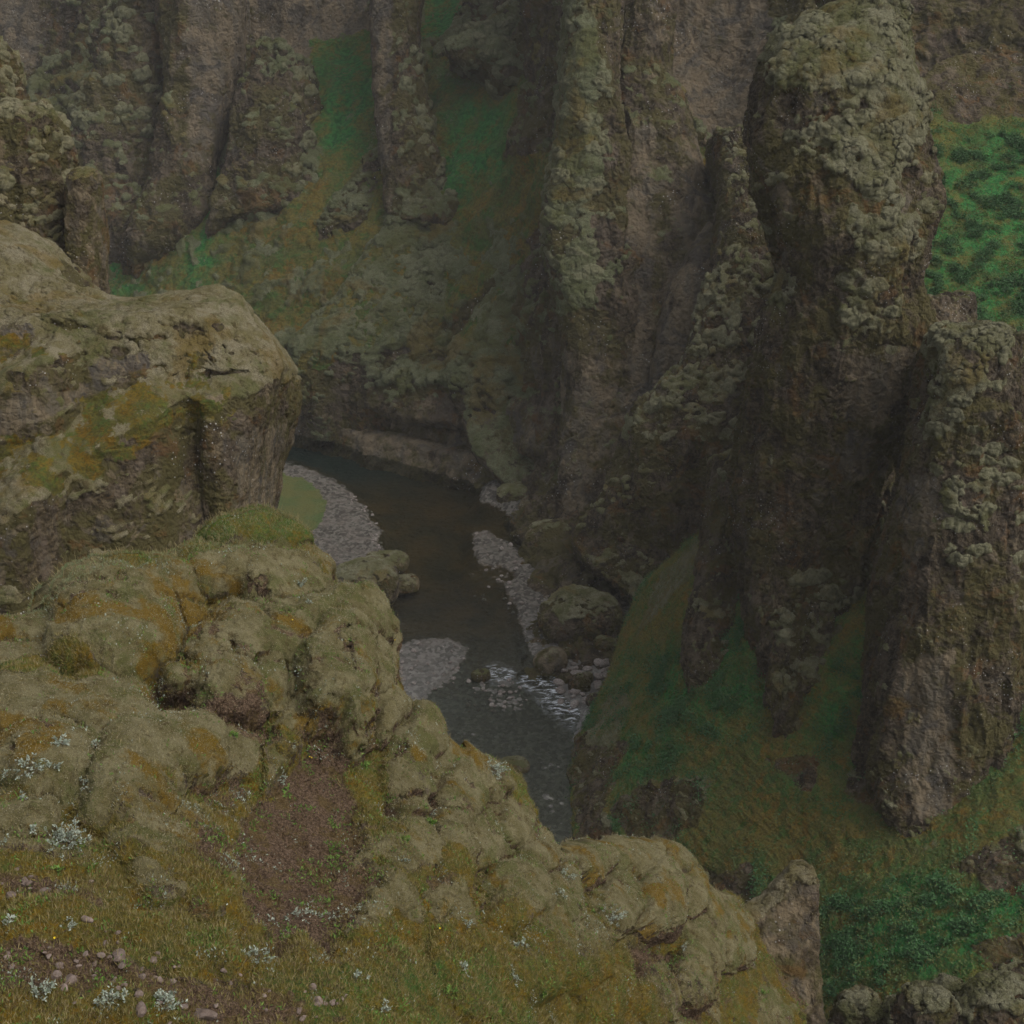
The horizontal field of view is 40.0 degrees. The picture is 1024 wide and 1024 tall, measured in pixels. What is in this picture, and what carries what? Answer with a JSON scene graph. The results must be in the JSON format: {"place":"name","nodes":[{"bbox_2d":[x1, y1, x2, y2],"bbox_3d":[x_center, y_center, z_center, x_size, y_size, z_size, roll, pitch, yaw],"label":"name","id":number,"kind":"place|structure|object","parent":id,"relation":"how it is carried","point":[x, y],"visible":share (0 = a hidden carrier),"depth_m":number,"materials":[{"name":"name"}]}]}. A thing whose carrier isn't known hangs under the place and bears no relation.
{"place":"outdoors","nodes":[
{"label":"outdoors","id":0,"kind":"place"},
{"bbox_2d":[0,220,302,614],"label":"rock outcrop","id":1,"kind":"object","parent":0,"point":[161,421],"visible":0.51,"depth_m":55.22,"materials":[{"name":"stone"}]},
{"bbox_2d":[0,35,78,251],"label":"rock pillar","id":2,"kind":"object","parent":1,"relation":"on","point":[39,161],"visible":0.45,"depth_m":71.77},
{"bbox_2d":[64,166,110,294],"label":"rock pillar","id":3,"kind":"object","parent":1,"relation":"on","point":[87,241],"visible":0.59,"depth_m":71.16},
{"bbox_2d":[0,506,806,1023],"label":"foreground ridge","id":4,"kind":"structure","parent":0,"point":[660,934],"depth_m":29.91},
{"bbox_2d":[1,913,15,933],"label":"willow shrub","id":5,"kind":"object","parent":4,"relation":"on","point":[9,920],"visible":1,"depth_m":20.91,"materials":[{"name":"grey plant"}]},
{"bbox_2d":[5,891,15,898],"bbox_3d":[-7.739,5.920,21.721,0.149,0.107,0.157,-19,31,-35],"label":"stone","id":6,"kind":"object","parent":4,"relation":"on","point":[10,894],"visible":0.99,"depth_m":21.68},
{"bbox_2d":[14,753,45,779],"bbox_3d":[-8.400,4.440,24.504,0.579,0.244,0.673,-11,27,-23],"label":"willow shrub","id":7,"kind":"object","parent":4,"relation":"on","point":[29,767],"visible":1,"depth_m":24.50,"materials":[{"name":"grey plant"}]},
{"bbox_2d":[30,824,36,834],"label":"willow shrub","id":8,"kind":"object","parent":4,"relation":"on","point":[32,828],"visible":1,"depth_m":23.39,"materials":[{"name":"grey plant"}]},
{"bbox_2d":[22,976,56,1001],"bbox_3d":[-6.607,6.672,19.523,0.465,0.242,0.535,0,25,0],"label":"willow shrub","id":9,"kind":"object","parent":4,"relation":"on","point":[51,984],"visible":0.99,"depth_m":19.62,"materials":[{"name":"grey plant"}]},
{"bbox_2d":[43,758,63,770],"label":"willow shrub","id":10,"kind":"object","parent":4,"relation":"on","point":[49,764],"visible":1,"depth_m":24.90,"materials":[{"name":"grey plant"}]},
{"bbox_2d":[51,970,61,978],"bbox_3d":[-6.511,6.614,20.084,0.174,0.078,0.148,8,26,16],"label":"stone","id":11,"kind":"object","parent":4,"relation":"on","point":[58,974],"visible":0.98,"depth_m":20.05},
{"bbox_2d":[48,864,64,875],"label":"fern","id":12,"kind":"object","parent":4,"relation":"on","point":[58,869],"visible":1,"depth_m":22.86,"materials":[{"name":"green plant"}]},
{"bbox_2d":[55,962,63,969],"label":"stone","id":13,"kind":"object","parent":4,"relation":"on","point":[57,965],"visible":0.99,"depth_m":20.42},
{"bbox_2d":[50,733,69,746],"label":"willow shrub","id":14,"kind":"object","parent":4,"relation":"on","point":[63,741],"visible":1,"depth_m":25.57,"materials":[{"name":"grey plant"}]},
{"bbox_2d":[60,983,67,991],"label":"stone","id":15,"kind":"object","parent":4,"relation":"on","point":[63,986],"visible":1,"depth_m":19.91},
{"bbox_2d":[44,814,91,860],"bbox_3d":[-7.486,5.464,23.497,0.898,0.405,0.923,-14,28,-28],"label":"willow shrub","id":16,"kind":"object","parent":4,"relation":"on","point":[61,834],"visible":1,"depth_m":23.59,"materials":[{"name":"grey plant"}]},
{"bbox_2d":[59,916,77,931],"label":"willow shrub","id":17,"kind":"object","parent":4,"relation":"on","point":[72,925],"visible":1,"depth_m":21.14,"materials":[{"name":"grey plant"}]},
{"bbox_2d":[64,973,76,985],"bbox_3d":[-6.351,6.752,20.223,0.214,0.154,0.230,-21,16,-9],"label":"stone","id":18,"kind":"object","parent":4,"relation":"on","point":[70,977],"visible":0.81,"depth_m":20.17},
{"bbox_2d":[79,776,88,790],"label":"willow shrub","id":19,"kind":"object","parent":4,"relation":"on","point":[82,787],"visible":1,"depth_m":25.13,"materials":[{"name":"grey plant"}]},
{"bbox_2d":[81,915,93,922],"bbox_3d":[-6.473,6.205,21.445,0.194,0.122,0.158,-4,25,-9],"label":"stone","id":20,"kind":"object","parent":4,"relation":"on","point":[90,920],"visible":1,"depth_m":21.39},
{"bbox_2d":[96,952,105,957],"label":"stone","id":21,"kind":"object","parent":4,"relation":"on","point":[101,954],"visible":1,"depth_m":20.83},
{"bbox_2d":[93,983,128,1006],"bbox_3d":[-5.639,6.845,19.836,0.498,0.243,0.369,-16,29,-30],"label":"willow shrub","id":22,"kind":"object","parent":4,"relation":"on","point":[106,993],"visible":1,"depth_m":19.87,"materials":[{"name":"grey plant"}]},
{"bbox_2d":[113,955,120,961],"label":"stone","id":23,"kind":"object","parent":4,"relation":"on","point":[117,958],"visible":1,"depth_m":20.74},
{"bbox_2d":[112,948,125,962],"bbox_3d":[-5.834,6.592,20.888,0.206,0.133,0.303,-5,27,-18],"label":"stone","id":24,"kind":"object","parent":4,"relation":"on","point":[119,951],"visible":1,"depth_m":20.88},
{"bbox_2d":[118,961,125,968],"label":"stone","id":25,"kind":"object","parent":4,"relation":"on","point":[121,965],"visible":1,"depth_m":20.66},
{"bbox_2d":[134,990,143,997],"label":"stone","id":26,"kind":"object","parent":4,"relation":"on","point":[138,993],"visible":1,"depth_m":19.97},
{"bbox_2d":[135,1000,146,1017],"bbox_3d":[-5.238,6.999,19.779,0.179,0.168,0.242,-17,30,-32],"label":"stone","id":27,"kind":"object","parent":4,"relation":"on","point":[142,1011],"visible":0.98,"depth_m":19.71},
{"bbox_2d":[138,973,145,979],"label":"stone","id":28,"kind":"object","parent":4,"relation":"on","point":[141,976],"visible":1,"depth_m":20.63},
{"bbox_2d":[25,504,306,618],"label":"knoll grass","id":29,"kind":"structure","parent":4,"relation":"on","point":[72,563],"depth_m":33.48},
{"bbox_2d":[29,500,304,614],"bbox_3d":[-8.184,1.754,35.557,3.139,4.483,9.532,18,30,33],"label":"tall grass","id":30,"kind":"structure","parent":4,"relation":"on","point":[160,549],"depth_m":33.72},
{"bbox_2d":[153,988,187,1010],"bbox_3d":[-4.955,6.946,20.054,0.558,0.284,0.418,15,29,29],"label":"willow shrub","id":31,"kind":"object","parent":4,"relation":"on","point":[170,998],"visible":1,"depth_m":20.08,"materials":[{"name":"grey plant"}]},
{"bbox_2d":[179,1004,188,1009],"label":"stone","id":32,"kind":"object","parent":4,"relation":"on","point":[186,1006],"visible":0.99,"depth_m":20.21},
{"bbox_2d":[194,1008,217,1020],"bbox_3d":[-4.444,7.250,20.294,0.415,0.196,0.251,4,22,16],"label":"stone","id":33,"kind":"object","parent":4,"relation":"on","point":[207,1014],"visible":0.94,"depth_m":20.22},
{"bbox_2d":[228,730,238,738],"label":"fern","id":34,"kind":"object","parent":4,"relation":"on","point":[235,734],"visible":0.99,"depth_m":28.88,"materials":[{"name":"green plant"}]},
{"bbox_2d":[242,943,276,964],"bbox_3d":[-4.072,7.094,22.445,0.608,0.275,0.646,15,29,30],"label":"willow shrub","id":35,"kind":"object","parent":4,"relation":"on","point":[256,951],"visible":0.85,"depth_m":22.58,"materials":[{"name":"grey plant"}]},
{"bbox_2d":[281,783,292,798],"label":"fern","id":36,"kind":"object","parent":4,"relation":"on","point":[287,788],"visible":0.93,"depth_m":29.50,"materials":[{"name":"green plant"}]},
{"bbox_2d":[284,907,316,923],"bbox_3d":[-3.812,7.220,25.149,0.663,0.246,0.537,0,25,0],"label":"willow shrub","id":37,"kind":"object","parent":4,"relation":"on","point":[299,912],"visible":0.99,"depth_m":25.27,"materials":[{"name":"grey plant"}]},
{"bbox_2d":[309,983,316,990],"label":"stone","id":38,"kind":"object","parent":4,"relation":"on","point":[313,985],"visible":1,"depth_m":22.22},
{"bbox_2d":[313,996,322,1003],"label":"stone","id":39,"kind":"object","parent":4,"relation":"on","point":[318,998],"visible":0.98,"depth_m":21.86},
{"bbox_2d":[341,969,370,982],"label":"willow shrub","id":40,"kind":"object","parent":4,"relation":"on","point":[357,974],"visible":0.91,"depth_m":23.11,"materials":[{"name":"grey plant"}]},
{"bbox_2d":[360,760,371,769],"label":"fern","id":41,"kind":"object","parent":4,"relation":"on","point":[366,763],"visible":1,"depth_m":31.42,"materials":[{"name":"green plant"}]},
{"bbox_2d":[371,998,392,1011],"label":"willow shrub","id":42,"kind":"object","parent":4,"relation":"on","point":[388,1007],"visible":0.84,"depth_m":22.89,"materials":[{"name":"grey plant"}]},
{"bbox_2d":[0,515,791,1023],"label":"moss","id":43,"kind":"object","parent":4,"relation":"on","point":[22,617],"visible":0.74,"depth_m":31.10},
{"bbox_2d":[1,507,793,1023],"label":"silver sprigs","id":44,"kind":"object","parent":4,"relation":"on","point":[295,839],"visible":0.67,"depth_m":27.63,"materials":[{"name":"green plant"}]},
{"bbox_2d":[0,504,806,1023],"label":"grass","id":45,"kind":"structure","parent":4,"relation":"on","point":[342,944],"depth_m":24.92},
{"bbox_2d":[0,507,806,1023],"bbox_3d":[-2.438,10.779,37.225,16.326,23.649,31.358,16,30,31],"label":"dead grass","id":46,"kind":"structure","parent":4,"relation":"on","point":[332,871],"depth_m":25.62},
{"bbox_2d":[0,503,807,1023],"bbox_3d":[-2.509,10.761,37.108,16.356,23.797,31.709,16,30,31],"label":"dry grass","id":47,"kind":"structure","parent":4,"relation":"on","point":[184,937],"depth_m":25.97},
{"bbox_2d":[0,504,808,1023],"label":"green sprigs","id":48,"kind":"object","parent":4,"relation":"on","point":[328,898],"visible":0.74,"depth_m":27.50,"materials":[{"name":"green plant"}]},
{"bbox_2d":[426,817,437,824],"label":"fern","id":49,"kind":"object","parent":4,"relation":"on","point":[432,822],"visible":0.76,"depth_m":30.44,"materials":[{"name":"green plant"}]},
{"bbox_2d":[440,984,458,995],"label":"fern","id":50,"kind":"object","parent":4,"relation":"on","point":[448,988],"visible":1,"depth_m":25.63,"materials":[{"name":"green plant"}]},
{"bbox_2d":[459,961,467,970],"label":"willow shrub","id":51,"kind":"object","parent":4,"relation":"on","point":[465,964],"visible":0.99,"depth_m":26.65,"materials":[{"name":"grey plant"}]},
{"bbox_2d":[461,916,472,927],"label":"willow shrub","id":52,"kind":"object","parent":4,"relation":"on","point":[470,922],"visible":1,"depth_m":27.94,"materials":[{"name":"grey plant"}]},
{"bbox_2d":[487,757,509,778],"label":"willow shrub","id":53,"kind":"object","parent":4,"relation":"on","point":[497,766],"visible":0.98,"depth_m":35.06,"materials":[{"name":"grey plant"}]},
{"bbox_2d":[510,964,520,986],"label":"willow shrub","id":54,"kind":"object","parent":4,"relation":"on","point":[516,978],"visible":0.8,"depth_m":28.36,"materials":[{"name":"grey plant"}]},
{"bbox_2d":[512,936,529,951],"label":"willow shrub","id":55,"kind":"object","parent":4,"relation":"on","point":[523,942],"visible":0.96,"depth_m":29.74,"materials":[{"name":"grey plant"}]},
{"bbox_2d":[561,864,581,881],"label":"willow shrub","id":56,"kind":"object","parent":4,"relation":"on","point":[572,875],"visible":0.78,"depth_m":34.48,"materials":[{"name":"grey plant"}]},
{"bbox_2d":[596,904,627,925],"bbox_3d":[2.473,10.285,35.836,0.892,0.355,0.853,11,27,22],"label":"willow shrub","id":57,"kind":"object","parent":4,"relation":"on","point":[613,917],"visible":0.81,"depth_m":35.88,"materials":[{"name":"grey plant"}]},
{"bbox_2d":[761,989,769,1000],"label":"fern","id":58,"kind":"object","parent":4,"relation":"on","point":[764,992],"visible":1,"depth_m":44.38,"materials":[{"name":"green plant"}]},
{"bbox_2d":[743,859,826,1023],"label":"rock fin","id":59,"kind":"object","parent":4,"relation":"on","point":[783,907],"visible":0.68,"depth_m":47.80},
{"bbox_2d":[277,447,629,844],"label":"river bed","id":60,"kind":"object","parent":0,"point":[430,529],"visible":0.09,"depth_m":126.05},
{"bbox_2d":[336,557,398,605],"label":"boulder","id":61,"kind":"object","parent":60,"relation":"on","point":[383,574],"visible":0.54,"depth_m":124.16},
{"bbox_2d":[365,550,409,572],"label":"boulder","id":62,"kind":"object","parent":60,"relation":"on","point":[400,559],"visible":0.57,"depth_m":129.84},
{"bbox_2d":[399,573,419,594],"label":"boulder","id":63,"kind":"object","parent":60,"relation":"on","point":[409,584],"visible":0.47,"depth_m":126.56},
{"bbox_2d":[471,668,490,682],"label":"boulder","id":64,"kind":"object","parent":60,"relation":"on","point":[480,675],"visible":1,"depth_m":112.66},
{"bbox_2d":[496,481,527,502],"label":"boulder","id":65,"kind":"object","parent":60,"relation":"on","point":[508,492],"visible":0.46,"depth_m":142.80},
{"bbox_2d":[499,755,529,773],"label":"boulder","id":66,"kind":"object","parent":60,"relation":"on","point":[520,763],"visible":0.71,"depth_m":101.90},
{"bbox_2d":[518,495,529,509],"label":"boulder","id":67,"kind":"object","parent":60,"relation":"on","point":[523,501],"visible":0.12,"depth_m":140.82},
{"bbox_2d":[523,519,571,546],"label":"boulder","id":68,"kind":"object","parent":60,"relation":"on","point":[536,533],"visible":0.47,"depth_m":131.79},
{"bbox_2d":[533,646,567,673],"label":"boulder","id":69,"kind":"object","parent":60,"relation":"on","point":[551,660],"visible":0.98,"depth_m":113.56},
{"bbox_2d":[553,678,564,685],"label":"stone","id":70,"kind":"object","parent":60,"relation":"on","point":[558,682],"visible":1,"depth_m":112.20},
{"bbox_2d":[557,698,563,703],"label":"stone","id":71,"kind":"object","parent":60,"relation":"on","point":[560,701],"visible":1,"depth_m":109.90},
{"bbox_2d":[557,688,565,693],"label":"stone","id":72,"kind":"object","parent":60,"relation":"on","point":[561,691],"visible":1,"depth_m":110.97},
{"bbox_2d":[570,700,578,708],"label":"stone","id":73,"kind":"object","parent":60,"relation":"on","point":[574,704],"visible":1,"depth_m":109.27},
{"bbox_2d":[570,670,581,675],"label":"stone","id":74,"kind":"object","parent":60,"relation":"on","point":[572,672],"visible":0.48,"depth_m":112.93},
{"bbox_2d":[568,672,590,691],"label":"boulder","id":75,"kind":"object","parent":60,"relation":"on","point":[581,681],"visible":0.96,"depth_m":110.60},
{"bbox_2d":[537,584,624,643],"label":"boulder","id":76,"kind":"object","parent":60,"relation":"on","point":[572,613],"visible":0.8,"depth_m":117.20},
{"bbox_2d":[585,692,597,705],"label":"boulder","id":77,"kind":"object","parent":60,"relation":"on","point":[590,696],"visible":0.41,"depth_m":108.60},
{"bbox_2d":[594,658,601,666],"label":"stone","id":78,"kind":"object","parent":60,"relation":"on","point":[597,660],"visible":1,"depth_m":114.43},
{"bbox_2d":[594,682,602,689],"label":"stone","id":79,"kind":"object","parent":60,"relation":"on","point":[597,685],"visible":0.76,"depth_m":111.21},
{"bbox_2d":[600,658,609,666],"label":"stone","id":80,"kind":"object","parent":60,"relation":"on","point":[603,663],"visible":0.9,"depth_m":114.20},
{"bbox_2d":[593,635,617,651],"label":"boulder","id":81,"kind":"object","parent":60,"relation":"on","point":[603,643],"visible":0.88,"depth_m":115.78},
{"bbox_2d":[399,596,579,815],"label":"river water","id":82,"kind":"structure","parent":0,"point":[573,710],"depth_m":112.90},
{"bbox_2d":[570,689,580,694],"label":"stone","id":83,"kind":"object","parent":82,"relation":"on","point":[575,691],"visible":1,"depth_m":110.49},
{"bbox_2d":[582,671,593,682],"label":"boulder","id":84,"kind":"object","parent":82,"relation":"in","point":[589,674],"visible":0.52,"depth_m":112.05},
{"bbox_2d":[583,666,592,670],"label":"stone","id":85,"kind":"object","parent":82,"relation":"on","point":[587,668],"visible":0.86,"depth_m":113.73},
{"bbox_2d":[0,0,1023,686],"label":"canyon wall","id":86,"kind":"structure","parent":0,"point":[286,280],"depth_m":156.73,"materials":[{"name":"stone"}]},
{"bbox_2d":[66,0,163,263],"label":"rock spur","id":87,"kind":"structure","parent":86,"relation":"attached to","point":[113,106],"depth_m":178.44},
{"bbox_2d":[119,0,250,278],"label":"rock spur","id":88,"kind":"structure","parent":86,"relation":"attached to","point":[203,43],"depth_m":174.87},
{"bbox_2d":[205,36,323,236],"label":"rock spur","id":89,"kind":"structure","parent":86,"relation":"attached to","point":[276,106],"depth_m":171.33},
{"bbox_2d":[268,169,321,238],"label":"rock rib","id":90,"kind":"object","parent":86,"relation":"on","point":[310,175],"visible":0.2,"depth_m":170.49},
{"bbox_2d":[316,147,380,240],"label":"rock rib","id":91,"kind":"object","parent":86,"relation":"on","point":[349,206],"visible":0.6,"depth_m":166.09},
{"bbox_2d":[287,214,453,441],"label":"mossy shoulder","id":92,"kind":"object","parent":86,"relation":"attached to","point":[381,306],"visible":0.69,"depth_m":156.36},
{"bbox_2d":[369,0,458,226],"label":"rock fin","id":93,"kind":"object","parent":86,"relation":"on","point":[412,161],"visible":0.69,"depth_m":163.77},
{"bbox_2d":[443,0,523,100],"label":"mossy ledge","id":94,"kind":"object","parent":86,"relation":"on","point":[483,53],"visible":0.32,"depth_m":163.43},
{"bbox_2d":[441,264,534,483],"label":"mossy shoulder","id":95,"kind":"object","parent":86,"relation":"attached to","point":[481,374],"visible":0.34,"depth_m":147.76},
{"bbox_2d":[539,0,640,514],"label":"cliff rib","id":96,"kind":"object","parent":86,"relation":"attached to","point":[592,260],"visible":0.81,"depth_m":134.45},
{"bbox_2d":[571,0,715,511],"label":"cliff face","id":97,"kind":"object","parent":86,"relation":"attached to","point":[670,208],"visible":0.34,"depth_m":136.01},
{"bbox_2d":[648,221,713,391],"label":"cliff fin","id":98,"kind":"object","parent":97,"relation":"on","point":[674,328],"visible":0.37,"depth_m":131.75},
{"bbox_2d":[571,124,773,610],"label":"mossy buttress","id":99,"kind":"structure","parent":86,"relation":"attached to","point":[637,522],"depth_m":121.91,"materials":[{"name":"stone"}]},
{"bbox_2d":[566,50,1023,1021],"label":"slope","id":100,"kind":"structure","parent":0,"point":[980,74],"depth_m":85.00,"materials":[{"name":"plant"}]},
{"bbox_2d":[563,647,575,658],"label":"boulder","id":101,"kind":"object","parent":100,"relation":"on","point":[570,653],"visible":0.61,"depth_m":115.27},
{"bbox_2d":[594,673,600,679],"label":"stone","id":102,"kind":"object","parent":100,"relation":"on","point":[596,676],"visible":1,"depth_m":112.37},
{"bbox_2d":[679,448,738,692],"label":"rock pillar","id":103,"kind":"object","parent":100,"relation":"on","point":[711,602],"visible":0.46,"depth_m":93.42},
{"bbox_2d":[565,80,1023,998],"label":"leafy ground cover","id":104,"kind":"object","parent":100,"relation":"on","point":[961,926],"visible":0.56,"depth_m":90.41,"materials":[{"name":"green plant"}]},
{"bbox_2d":[567,80,1023,1004],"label":"herbs","id":105,"kind":"object","parent":100,"relation":"on","point":[867,876],"visible":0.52,"depth_m":86.00,"materials":[{"name":"green plant"}]},
{"bbox_2d":[723,0,946,738],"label":"rock pillar","id":106,"kind":"object","parent":100,"relation":"on","point":[846,188],"visible":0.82,"depth_m":81.28,"materials":[{"name":"stone"}]},
{"bbox_2d":[827,984,882,1023],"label":"mossy rock","id":107,"kind":"object","parent":100,"relation":"on","point":[858,1004],"visible":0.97,"depth_m":60.26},
{"bbox_2d":[878,994,895,1023],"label":"mossy rock","id":108,"kind":"object","parent":100,"relation":"on","point":[884,1011],"visible":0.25,"depth_m":60.01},
{"bbox_2d":[865,290,977,588],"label":"rock wall","id":109,"kind":"structure","parent":100,"relation":"on","point":[957,306],"depth_m":90.58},
{"bbox_2d":[887,980,961,1023],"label":"mossy rock","id":110,"kind":"object","parent":100,"relation":"on","point":[920,1002],"visible":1,"depth_m":56.89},
{"bbox_2d":[851,320,1023,837],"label":"rock pillar","id":111,"kind":"object","parent":100,"relation":"on","point":[942,691],"visible":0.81,"depth_m":75.39,"materials":[{"name":"stone"}]},
{"bbox_2d":[928,972,963,992],"bbox_3d":[19.132,22.331,62.297,2.983,4.116,2.568,10,27,20],"label":"mossy rock","id":112,"kind":"object","parent":100,"relation":"on","point":[952,984],"visible":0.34,"depth_m":61.53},
{"bbox_2d":[951,969,1023,1023],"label":"mossy rock","id":113,"kind":"object","parent":100,"relation":"on","point":[988,996],"visible":0.89,"depth_m":58.45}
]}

